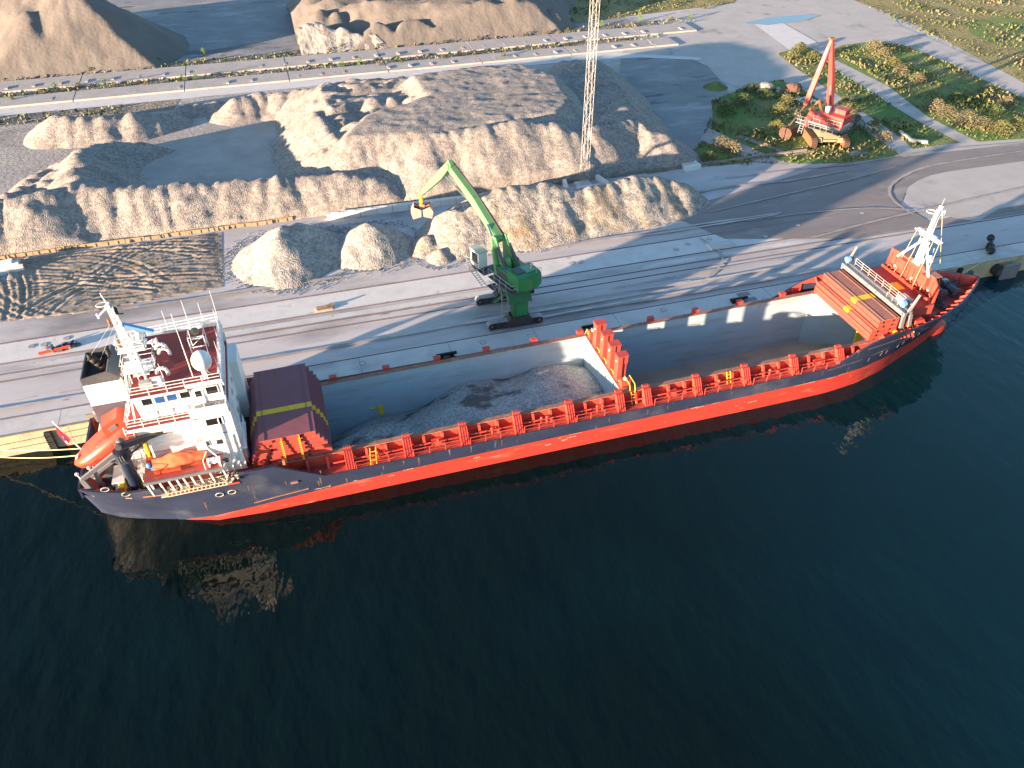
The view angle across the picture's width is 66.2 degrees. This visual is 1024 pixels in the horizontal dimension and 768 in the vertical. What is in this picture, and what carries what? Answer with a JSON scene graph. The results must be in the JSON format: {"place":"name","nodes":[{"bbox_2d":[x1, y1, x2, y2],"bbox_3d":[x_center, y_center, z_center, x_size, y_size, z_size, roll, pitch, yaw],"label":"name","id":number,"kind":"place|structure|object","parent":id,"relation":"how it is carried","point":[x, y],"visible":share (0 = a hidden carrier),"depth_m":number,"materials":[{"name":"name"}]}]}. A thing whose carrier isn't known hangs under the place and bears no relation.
{"place":"outdoors","nodes":[
{"label":"outdoors","id":0,"kind":"place"},
{"bbox_2d":[0,396,71,409],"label":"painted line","id":1,"kind":"object","parent":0,"point":[26,404],"visible":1,"depth_m":87.85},
{"bbox_2d":[0,64,619,194],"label":"yard ground","id":2,"kind":"structure","parent":0,"point":[205,149],"depth_m":142.37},
{"bbox_2d":[0,99,178,126],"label":"weed strip","id":3,"kind":"object","parent":2,"relation":"on","point":[154,106],"visible":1,"depth_m":158.69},
{"bbox_2d":[23,89,301,149],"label":"gravel ridge","id":4,"kind":"structure","parent":2,"relation":"on","point":[61,131],"depth_m":148.38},
{"bbox_2d":[0,141,403,255],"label":"gravel bank","id":5,"kind":"structure","parent":2,"relation":"on","point":[95,193],"depth_m":120.70,"materials":[{"name":"gravel"}]},
{"bbox_2d":[269,59,701,202],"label":"gravel mound","id":6,"kind":"object","parent":2,"relation":"on","point":[485,128],"visible":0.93,"depth_m":136.96,"materials":[{"name":"gravel"}]},
{"bbox_2d":[0,51,701,115],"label":"access road","id":7,"kind":"structure","parent":0,"point":[202,93],"depth_m":170.34,"materials":[{"name":"asphalt"}]},
{"bbox_2d":[107,0,630,61],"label":"yard","id":8,"kind":"structure","parent":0,"point":[226,28],"depth_m":209.21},
{"bbox_2d":[0,0,189,80],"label":"sand hill","id":9,"kind":"structure","parent":8,"relation":"on","point":[45,38],"depth_m":178.01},
{"bbox_2d":[286,0,575,50],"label":"sand bank","id":10,"kind":"structure","parent":8,"relation":"on","point":[394,23],"depth_m":197.60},
{"bbox_2d":[296,22,387,54],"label":"chalk face","id":11,"kind":"object","parent":10,"relation":"on","point":[317,37],"visible":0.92,"depth_m":189.27},
{"bbox_2d":[0,270,1023,767],"bbox_3d":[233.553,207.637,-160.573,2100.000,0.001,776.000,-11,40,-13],"label":"water","id":12,"kind":"structure","parent":0,"point":[832,578],"depth_m":70.73,"materials":[{"name":"liquid"}]},
{"bbox_2d":[52,198,979,519],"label":"cargo ship","id":13,"kind":"object","parent":12,"relation":"on","point":[182,388],"visible":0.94,"depth_m":85.91,"materials":[{"name":"red metal"}]},
{"bbox_2d":[74,407,136,467],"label":"lifeboat","id":14,"kind":"object","parent":13,"relation":"on","point":[97,447],"visible":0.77,"depth_m":72.81,"materials":[{"name":"orange plastic"}]},
{"bbox_2d":[146,450,207,473],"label":"rescue boat","id":15,"kind":"object","parent":13,"relation":"on","point":[175,461],"visible":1,"depth_m":73.44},
{"bbox_2d":[202,446,221,469],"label":"life raft","id":16,"kind":"object","parent":13,"relation":"on","point":[214,460],"visible":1,"depth_m":73.67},
{"bbox_2d":[249,382,331,466],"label":"hatch cover","id":17,"kind":"object","parent":13,"relation":"on","point":[292,457],"visible":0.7,"depth_m":78.58,"materials":[{"name":"red metal"}]},
{"bbox_2d":[249,378,329,462],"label":"hatch cover","id":18,"kind":"object","parent":17,"relation":"on","point":[267,458],"visible":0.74,"depth_m":78.20,"materials":[{"name":"red metal"}]},
{"bbox_2d":[249,374,327,458],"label":"hatch cover","id":19,"kind":"object","parent":18,"relation":"on","point":[306,446],"visible":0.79,"depth_m":78.07,"materials":[{"name":"red metal"}]},
{"bbox_2d":[250,370,323,454],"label":"hatch cover","id":20,"kind":"object","parent":19,"relation":"on","point":[296,444],"visible":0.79,"depth_m":78.08,"materials":[{"name":"red metal"}]},
{"bbox_2d":[251,367,319,449],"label":"hatch cover","id":21,"kind":"object","parent":20,"relation":"on","point":[290,441],"visible":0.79,"depth_m":77.92,"materials":[{"name":"red metal"}]},
{"bbox_2d":[253,363,315,445],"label":"hatch cover","id":22,"kind":"object","parent":21,"relation":"on","point":[284,411],"visible":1,"depth_m":79.66,"materials":[{"name":"red metal"}]},
{"bbox_2d":[332,364,604,448],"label":"gravel cargo","id":23,"kind":"object","parent":13,"relation":"in","point":[536,387],"visible":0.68,"depth_m":90.35},
{"bbox_2d":[814,289,880,340],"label":"hatch cover","id":24,"kind":"object","parent":13,"relation":"on","point":[845,318],"visible":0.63,"depth_m":96.19,"materials":[{"name":"red metal"}]},
{"bbox_2d":[815,286,894,337],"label":"hatch cover","id":25,"kind":"object","parent":24,"relation":"on","point":[844,313],"visible":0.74,"depth_m":95.42,"materials":[{"name":"red metal"}]},
{"bbox_2d":[816,281,896,333],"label":"hatch cover","id":26,"kind":"object","parent":25,"relation":"on","point":[855,314],"visible":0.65,"depth_m":95.50,"materials":[{"name":"red metal"}]},
{"bbox_2d":[822,277,898,328],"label":"hatch cover","id":27,"kind":"object","parent":26,"relation":"on","point":[853,305],"visible":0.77,"depth_m":94.87,"materials":[{"name":"red metal"}]},
{"bbox_2d":[823,270,899,324],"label":"hatch cover","id":28,"kind":"object","parent":27,"relation":"on","point":[868,303],"visible":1,"depth_m":95.44,"materials":[{"name":"red metal"}]},
{"bbox_2d":[840,246,921,330],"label":"hatch gantry","id":29,"kind":"object","parent":13,"relation":"on","point":[899,303],"visible":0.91,"depth_m":94.85,"materials":[{"name":"grey metal"}]},
{"bbox_2d":[0,6,1023,418],"bbox_3d":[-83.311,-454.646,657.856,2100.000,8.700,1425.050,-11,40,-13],"label":"quay ground","id":30,"kind":"structure","parent":0,"point":[956,238],"depth_m":107.53,"materials":[{"name":"concrete"}]},
{"bbox_2d":[0,258,24,275],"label":"rubble blocks","id":31,"kind":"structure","parent":30,"relation":"on","point":[6,265],"depth_m":110.02,"materials":[{"name":"stone"}]},
{"bbox_2d":[0,232,222,321],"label":"muddy patch","id":32,"kind":"object","parent":30,"relation":"on","point":[151,263],"visible":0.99,"depth_m":108.94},
{"bbox_2d":[0,216,292,259],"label":"timber wall","id":33,"kind":"structure","parent":30,"relation":"on","point":[142,238],"depth_m":117.20,"materials":[{"name":"yellow wood"}]},
{"bbox_2d":[139,276,341,306],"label":"tyre mark","id":34,"kind":"object","parent":30,"relation":"on","point":[220,295],"visible":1,"depth_m":105.15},
{"bbox_2d":[231,223,341,290],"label":"gravel pile","id":35,"kind":"object","parent":30,"relation":"on","point":[286,257],"visible":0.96,"depth_m":109.37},
{"bbox_2d":[241,336,390,362],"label":"tyre mark","id":36,"kind":"object","parent":30,"relation":"on","point":[292,353],"visible":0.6,"depth_m":95.58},
{"bbox_2d":[0,36,640,97],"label":"weed strip","id":37,"kind":"object","parent":30,"relation":"on","point":[317,66],"visible":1,"depth_m":180.48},
{"bbox_2d":[0,20,660,81],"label":"weed strip","id":38,"kind":"object","parent":30,"relation":"on","point":[298,53],"visible":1,"depth_m":187.48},
{"bbox_2d":[0,37,678,108],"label":"track beam","id":39,"kind":"structure","parent":30,"relation":"on","point":[118,92],"depth_m":176.07,"materials":[{"name":"concrete"}]},
{"bbox_2d":[0,17,693,257],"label":"verge weeds","id":40,"kind":"object","parent":30,"relation":"on","point":[274,56],"visible":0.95,"depth_m":181.33,"materials":[{"name":"green plant"}]},
{"bbox_2d":[0,23,696,93],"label":"track beam","id":41,"kind":"structure","parent":30,"relation":"on","point":[223,68],"depth_m":184.62,"materials":[{"name":"concrete"}]},
{"bbox_2d":[337,222,412,270],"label":"gravel pile","id":42,"kind":"object","parent":30,"relation":"on","point":[367,246],"visible":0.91,"depth_m":112.12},
{"bbox_2d":[0,234,780,363],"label":"concrete strip","id":43,"kind":"object","parent":30,"relation":"on","point":[87,340],"visible":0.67,"depth_m":105.17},
{"bbox_2d":[38,340,80,354],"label":"debris heap","id":44,"kind":"object","parent":43,"relation":"on","point":[58,348],"visible":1,"depth_m":95.72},
{"bbox_2d":[0,213,845,344],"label":"quay rail","id":45,"kind":"object","parent":30,"relation":"on","point":[371,286],"visible":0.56,"depth_m":106.50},
{"bbox_2d":[425,249,452,265],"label":"gravel pile","id":46,"kind":"object","parent":30,"relation":"on","point":[439,257],"visible":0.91,"depth_m":112.45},
{"bbox_2d":[0,223,881,364],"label":"quay rail","id":47,"kind":"object","parent":30,"relation":"on","point":[434,295],"visible":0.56,"depth_m":105.27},
{"bbox_2d":[212,205,711,296],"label":"loose stones","id":48,"kind":"object","parent":30,"relation":"on","point":[335,231],"visible":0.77,"depth_m":112.06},
{"bbox_2d":[0,216,949,372],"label":"pale strip","id":49,"kind":"object","parent":30,"relation":"on","point":[330,317],"visible":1,"depth_m":104.78,"materials":[{"name":"concrete"}]},
{"bbox_2d":[411,160,543,330],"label":"material handler","id":50,"kind":"object","parent":30,"relation":"on","point":[515,279],"visible":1,"depth_m":98.58,"materials":[{"name":"metal"}]},
{"bbox_2d":[0,209,1019,375],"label":"quay rail","id":51,"kind":"object","parent":30,"relation":"on","point":[474,298],"visible":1,"depth_m":104.75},
{"bbox_2d":[0,242,1021,419],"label":"quay rail","id":52,"kind":"object","parent":30,"relation":"on","point":[511,330],"visible":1,"depth_m":99.46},
{"bbox_2d":[0,214,1023,382],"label":"quay rail","id":53,"kind":"object","parent":30,"relation":"on","point":[549,292],"visible":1,"depth_m":107.09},
{"bbox_2d":[362,289,664,342],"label":"tyre mark","id":54,"kind":"object","parent":30,"relation":"on","point":[491,318],"visible":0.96,"depth_m":101.29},
{"bbox_2d":[411,175,708,259],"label":"gravel pile","id":55,"kind":"object","parent":30,"relation":"on","point":[539,216],"visible":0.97,"depth_m":118.09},
{"bbox_2d":[471,280,690,317],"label":"tyre mark","id":56,"kind":"object","parent":30,"relation":"on","point":[582,298],"visible":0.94,"depth_m":104.64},
{"bbox_2d":[574,0,599,186],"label":"lattice mast","id":57,"kind":"object","parent":30,"relation":"on","point":[581,183],"visible":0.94,"depth_m":122.28,"materials":[{"name":"metal"}]},
{"bbox_2d":[550,230,659,247],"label":"tyre mark","id":58,"kind":"object","parent":30,"relation":"on","point":[601,238],"visible":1,"depth_m":117.32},
{"bbox_2d":[543,277,770,316],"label":"tyre mark","id":59,"kind":"object","parent":30,"relation":"on","point":[629,300],"visible":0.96,"depth_m":104.93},
{"bbox_2d":[561,212,780,246],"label":"tyre mark","id":60,"kind":"object","parent":30,"relation":"on","point":[696,224],"visible":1,"depth_m":121.03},
{"bbox_2d":[551,148,814,184],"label":"timber wall","id":61,"kind":"structure","parent":30,"relation":"on","point":[651,170],"depth_m":138.29,"materials":[{"name":"brown wood"}]},
{"bbox_2d":[588,214,777,242],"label":"tyre mark","id":62,"kind":"object","parent":30,"relation":"on","point":[681,229],"visible":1,"depth_m":119.23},
{"bbox_2d":[593,268,829,308],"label":"tyre mark","id":63,"kind":"object","parent":30,"relation":"on","point":[698,291],"visible":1,"depth_m":106.26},
{"bbox_2d":[703,81,727,91],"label":"grass patch","id":64,"kind":"object","parent":30,"relation":"on","point":[717,86],"visible":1,"depth_m":168.71,"materials":[{"name":"green plant"}]},
{"bbox_2d":[640,263,797,289],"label":"tyre mark","id":65,"kind":"object","parent":30,"relation":"on","point":[706,279],"visible":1,"depth_m":108.56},
{"bbox_2d":[709,135,732,151],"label":"bush","id":66,"kind":"object","parent":30,"relation":"on","point":[719,141],"visible":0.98,"depth_m":142.68,"materials":[{"name":"yellow plant"}]},
{"bbox_2d":[714,104,736,117],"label":"bush","id":67,"kind":"object","parent":30,"relation":"on","point":[727,108],"visible":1,"depth_m":156.15,"materials":[{"name":"green plant"}]},
{"bbox_2d":[613,248,845,287],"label":"tyre mark","id":68,"kind":"object","parent":30,"relation":"on","point":[723,268],"visible":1,"depth_m":110.62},
{"bbox_2d":[720,140,742,154],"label":"bush","id":69,"kind":"object","parent":30,"relation":"on","point":[734,144],"visible":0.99,"depth_m":142.00,"materials":[{"name":"yellow plant"}]},
{"bbox_2d":[731,93,754,107],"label":"bush","id":70,"kind":"object","parent":30,"relation":"on","point":[747,97],"visible":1,"depth_m":160.89,"materials":[{"name":"green plant"}]},
{"bbox_2d":[752,88,774,100],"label":"bush","id":71,"kind":"object","parent":30,"relation":"on","point":[759,93],"visible":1,"depth_m":163.88,"materials":[{"name":"green plant"}]},
{"bbox_2d":[748,82,780,92],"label":"rock pile","id":72,"kind":"object","parent":30,"relation":"on","point":[769,85],"visible":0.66,"depth_m":167.22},
{"bbox_2d":[784,82,801,92],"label":"boulder","id":73,"kind":"object","parent":30,"relation":"on","point":[795,87],"visible":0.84,"depth_m":166.56,"materials":[{"name":"red stone"}]},
{"bbox_2d":[568,0,1023,79],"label":"weeds","id":74,"kind":"object","parent":30,"relation":"on","point":[920,28],"visible":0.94,"depth_m":214.39,"materials":[{"name":"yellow plant"}]},
{"bbox_2d":[779,37,854,148],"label":"harbour crane","id":75,"kind":"object","parent":30,"relation":"on","point":[830,123],"visible":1,"depth_m":142.88,"materials":[{"name":"red metal"}]},
{"bbox_2d":[683,143,1023,238],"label":"dark bend","id":76,"kind":"object","parent":30,"relation":"on","point":[869,191],"visible":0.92,"depth_m":127.27,"materials":[{"name":"asphalt"}]},
{"bbox_2d":[698,169,848,192],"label":"tyre mark","id":77,"kind":"object","parent":76,"relation":"on","point":[770,182],"visible":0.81,"depth_m":132.55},
{"bbox_2d":[710,166,896,211],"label":"tyre mark","id":78,"kind":"object","parent":76,"relation":"on","point":[805,189],"visible":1,"depth_m":130.46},
{"bbox_2d":[747,207,932,220],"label":"tyre mark","id":79,"kind":"object","parent":76,"relation":"on","point":[836,209],"visible":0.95,"depth_m":124.54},
{"bbox_2d":[729,142,1021,177],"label":"tyre mark","id":80,"kind":"object","parent":76,"relation":"on","point":[870,160],"visible":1,"depth_m":139.61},
{"bbox_2d":[810,187,1022,237],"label":"tyre mark","id":81,"kind":"object","parent":76,"relation":"on","point":[913,212],"visible":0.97,"depth_m":123.98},
{"bbox_2d":[888,150,1023,214],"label":"tyre mark","id":82,"kind":"object","parent":76,"relation":"on","point":[892,184],"visible":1,"depth_m":136.01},
{"bbox_2d":[906,161,1023,220],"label":"turning area","id":83,"kind":"object","parent":76,"relation":"on","point":[937,189],"visible":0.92,"depth_m":130.41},
{"bbox_2d":[849,114,865,130],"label":"bush","id":84,"kind":"object","parent":30,"relation":"on","point":[858,117],"visible":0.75,"depth_m":150.53,"materials":[{"name":"green plant"}]},
{"bbox_2d":[696,41,1023,165],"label":"weeds","id":85,"kind":"object","parent":30,"relation":"on","point":[756,131],"visible":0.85,"depth_m":161.59,"materials":[{"name":"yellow plant"}]},
{"bbox_2d":[860,119,884,134],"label":"bush","id":86,"kind":"object","parent":30,"relation":"on","point":[874,123],"visible":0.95,"depth_m":149.13,"materials":[{"name":"green plant"}]},
{"bbox_2d":[923,98,946,112],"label":"bush","id":87,"kind":"object","parent":30,"relation":"on","point":[934,103],"visible":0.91,"depth_m":157.94,"materials":[{"name":"yellow plant"}]},
{"bbox_2d":[933,104,957,119],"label":"bush","id":88,"kind":"object","parent":30,"relation":"on","point":[949,107],"visible":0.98,"depth_m":155.13,"materials":[{"name":"yellow plant"}]},
{"bbox_2d":[949,109,979,127],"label":"bush","id":89,"kind":"object","parent":30,"relation":"on","point":[966,116],"visible":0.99,"depth_m":152.39,"materials":[{"name":"yellow plant"}]},
{"bbox_2d":[969,115,995,133],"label":"bush","id":90,"kind":"object","parent":30,"relation":"on","point":[982,118],"visible":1,"depth_m":149.99,"materials":[{"name":"yellow plant"}]},
{"bbox_2d":[982,104,1007,117],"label":"bush","id":91,"kind":"object","parent":30,"relation":"on","point":[996,110],"visible":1,"depth_m":156.10,"materials":[{"name":"green plant"}]},
{"bbox_2d":[988,119,1015,135],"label":"bush","id":92,"kind":"object","parent":30,"relation":"on","point":[1005,122],"visible":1,"depth_m":149.10,"materials":[{"name":"yellow plant"}]},
{"bbox_2d":[996,96,1017,107],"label":"bush","id":93,"kind":"object","parent":30,"relation":"on","point":[1010,99],"visible":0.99,"depth_m":160.05,"materials":[{"name":"green plant"}]},
{"bbox_2d":[0,242,1023,435],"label":"concrete apron","id":94,"kind":"object","parent":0,"point":[321,372],"visible":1,"depth_m":97.84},
{"bbox_2d":[0,421,88,437],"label":"kerb edge","id":95,"kind":"object","parent":94,"relation":"on","point":[43,429],"depth_m":84.69,"materials":[{"name":"yellow concrete"}]},
{"bbox_2d":[985,234,995,254],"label":"hook bollard","id":96,"kind":"object","parent":94,"relation":"on","point":[990,248],"visible":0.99,"depth_m":114.53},
{"bbox_2d":[0,255,1023,456],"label":"quay wall","id":97,"kind":"structure","parent":0,"point":[77,434],"depth_m":86.06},
{"bbox_2d":[43,431,58,449],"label":"strip fender","id":98,"kind":"object","parent":97,"relation":"attached to","point":[50,440],"visible":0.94,"depth_m":85.46,"materials":[{"name":"rubber"}]},
{"bbox_2d":[990,263,1021,279],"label":"quay fender","id":99,"kind":"object","parent":97,"relation":"attached to","point":[1001,272],"visible":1,"depth_m":113.18,"materials":[{"name":"rubber"}]},
{"bbox_2d":[569,0,735,22],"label":"grass field","id":100,"kind":"structure","parent":0,"point":[622,7],"depth_m":222.64,"materials":[{"name":"green plant"}]},
{"bbox_2d":[619,57,728,149],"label":"basin ground","id":101,"kind":"structure","parent":0,"point":[676,95],"depth_m":168.44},
{"bbox_2d":[706,240,736,250],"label":"concrete plinth","id":102,"kind":"structure","parent":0,"point":[720,245],"depth_m":115.66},
{"bbox_2d":[700,128,788,163],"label":"dirt track","id":103,"kind":"structure","parent":0,"point":[708,136],"depth_m":143.57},
{"bbox_2d":[755,23,815,49],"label":"slab","id":104,"kind":"structure","parent":0,"point":[787,36],"depth_m":200.22,"materials":[{"name":"concrete"}]},
{"bbox_2d":[747,14,819,24],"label":"puddle","id":105,"kind":"object","parent":104,"relation":"on","point":[776,20],"visible":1,"depth_m":211.92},
{"bbox_2d":[693,79,898,165],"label":"grass field","id":106,"kind":"structure","parent":0,"point":[740,118],"depth_m":149.21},
{"bbox_2d":[736,135,790,155],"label":"steel ramp","id":107,"kind":"structure","parent":106,"relation":"on","point":[759,143],"depth_m":145.39,"materials":[{"name":"grey metal"}]},
{"bbox_2d":[622,0,1023,156],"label":"yard road","id":108,"kind":"structure","parent":0,"point":[727,44],"depth_m":196.33,"materials":[{"name":"concrete"}]},
{"bbox_2d":[779,47,959,148],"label":"grass field","id":109,"kind":"structure","parent":0,"point":[884,110],"depth_m":160.36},
{"bbox_2d":[820,52,977,141],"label":"footpath","id":110,"kind":"structure","parent":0,"point":[886,93],"depth_m":163.47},
{"bbox_2d":[835,41,1023,141],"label":"grass field","id":111,"kind":"structure","parent":0,"point":[961,83],"depth_m":170.76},
{"bbox_2d":[855,0,1023,81],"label":"grass field","id":112,"kind":"structure","parent":0,"point":[956,32],"depth_m":212.84,"materials":[{"name":"plant"}]},
{"bbox_2d":[965,10,1023,50],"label":"grass field","id":113,"kind":"structure","parent":0,"point":[996,21],"depth_m":204.55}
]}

